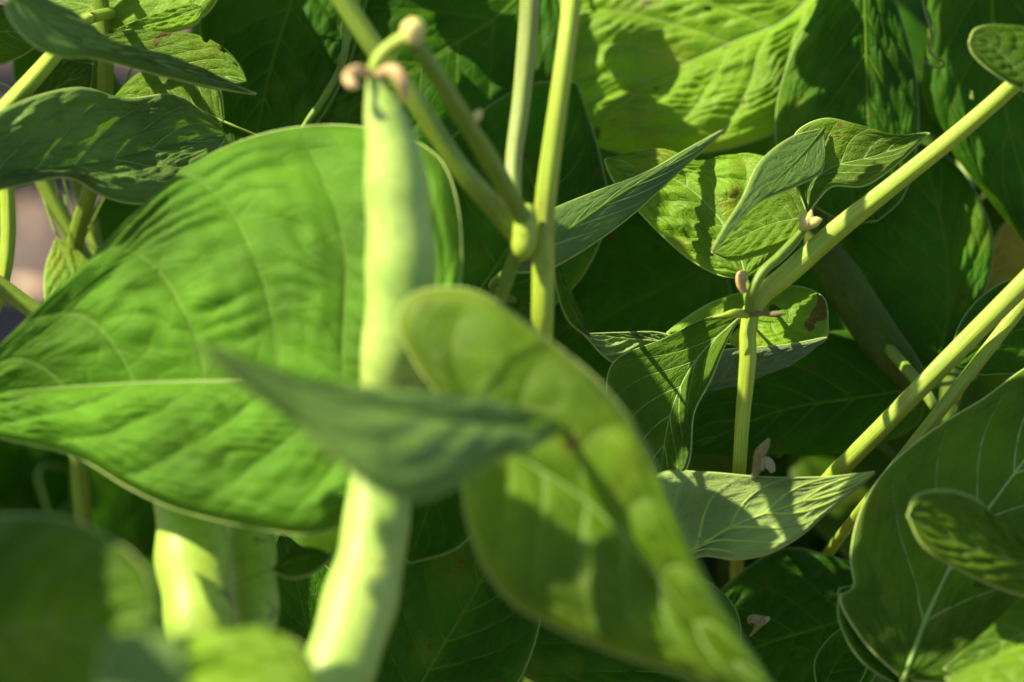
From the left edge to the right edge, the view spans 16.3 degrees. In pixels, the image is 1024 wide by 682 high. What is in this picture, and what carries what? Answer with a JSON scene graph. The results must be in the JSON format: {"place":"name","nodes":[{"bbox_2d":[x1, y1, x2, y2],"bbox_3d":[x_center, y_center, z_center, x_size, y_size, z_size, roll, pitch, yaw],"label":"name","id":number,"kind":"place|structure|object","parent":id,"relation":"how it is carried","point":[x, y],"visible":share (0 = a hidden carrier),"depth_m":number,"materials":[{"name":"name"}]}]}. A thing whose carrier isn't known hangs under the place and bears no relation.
{"place":"outdoors","nodes":[
{"label":"outdoors","id":0,"kind":"place"},
{"bbox_2d":[0,0,188,343],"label":"ground","id":1,"kind":"structure","parent":0,"point":[32,249],"depth_m":1.40,"materials":[{"name":"soil"}]},
{"bbox_2d":[11,279,44,302],"bbox_3d":[-0.178,-0.018,1.328,0.018,0.009,0.008,0,25,0],"label":"straw piece","id":2,"kind":"object","parent":1,"relation":"on","point":[33,290],"visible":0.45,"depth_m":1.32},
{"bbox_2d":[27,192,39,232],"bbox_3d":[-0.185,-0.050,1.388,0.005,0.015,0.008,0,25,0],"label":"straw piece","id":3,"kind":"object","parent":1,"relation":"on","point":[34,223],"visible":1,"depth_m":1.39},
{"bbox_2d":[0,0,257,527],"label":"bean plant","id":4,"kind":"object","parent":1,"relation":"on","point":[81,119],"visible":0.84,"depth_m":0.71,"materials":[{"name":"green plant"}]},
{"bbox_2d":[0,501,333,681],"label":"bean plant","id":5,"kind":"object","parent":1,"relation":"on","point":[77,602],"visible":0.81,"depth_m":0.57,"materials":[{"name":"green plant"}]},
{"bbox_2d":[0,23,599,681],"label":"bean plant","id":6,"kind":"object","parent":1,"relation":"on","point":[34,479],"visible":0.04,"depth_m":0.85,"materials":[{"name":"green plant"}]},
{"bbox_2d":[0,0,769,681],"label":"bean plant","id":7,"kind":"object","parent":1,"relation":"on","point":[280,330],"visible":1,"depth_m":0.64,"materials":[{"name":"green plant"}]},
{"bbox_2d":[199,0,606,563],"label":"bean plant","id":8,"kind":"object","parent":1,"relation":"on","point":[295,59],"visible":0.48,"depth_m":0.76,"materials":[{"name":"green plant"}]},
{"bbox_2d":[276,533,875,681],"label":"bean plant","id":9,"kind":"object","parent":1,"relation":"on","point":[459,617],"visible":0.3,"depth_m":0.72,"materials":[{"name":"green plant"}]},
{"bbox_2d":[747,614,769,636],"bbox_3d":[0.050,0.057,0.731,0.005,0.005,0.007,0,25,0],"label":"withered petal","id":10,"kind":"object","parent":9,"relation":"on","point":[759,621],"visible":1,"depth_m":0.73,"materials":[{"name":"grey plant"}]},
{"bbox_2d":[559,0,816,589],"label":"bean plant","id":11,"kind":"object","parent":1,"relation":"on","point":[722,64],"visible":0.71,"depth_m":0.78,"materials":[{"name":"green plant"}]},
{"bbox_2d":[488,126,977,457],"bbox_3d":[0.019,0.083,0.810,0.119,0.286,0.117,-17,30,-33],"label":"bean plant","id":12,"kind":"object","parent":1,"relation":"on","point":[642,282],"visible":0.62,"depth_m":0.76,"materials":[{"name":"green plant"}]},
{"bbox_2d":[598,0,989,681],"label":"bean plant","id":13,"kind":"object","parent":1,"relation":"on","point":[822,532],"visible":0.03,"depth_m":0.84,"materials":[{"name":"green plant"}]},
{"bbox_2d":[604,24,1023,579],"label":"bean plant","id":14,"kind":"object","parent":1,"relation":"on","point":[740,218],"visible":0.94,"depth_m":0.72,"materials":[{"name":"green plant"}]},
{"bbox_2d":[660,269,1023,681],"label":"bean plant","id":15,"kind":"object","parent":1,"relation":"on","point":[935,520],"visible":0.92,"depth_m":0.69,"materials":[{"name":"green plant"}]},
{"bbox_2d":[751,438,774,479],"bbox_3d":[0.049,0.023,0.704,0.005,0.008,0.003,0,25,0],"label":"withered flower","id":16,"kind":"object","parent":15,"relation":"on","point":[762,461],"visible":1,"depth_m":0.70,"materials":[{"name":"white plant"}]},
{"bbox_2d":[775,0,1023,424],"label":"bean plant","id":17,"kind":"object","parent":1,"relation":"on","point":[919,273],"visible":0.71,"depth_m":0.76,"materials":[{"name":"green plant"}]},
{"bbox_2d":[911,136,1013,433],"bbox_3d":[0.132,0.018,0.976,0.119,0.307,0.311,0,25,0],"label":"bean plant","id":18,"kind":"object","parent":1,"relation":"on","point":[997,220],"depth_m":0.87,"materials":[{"name":"green plant"}]}
]}

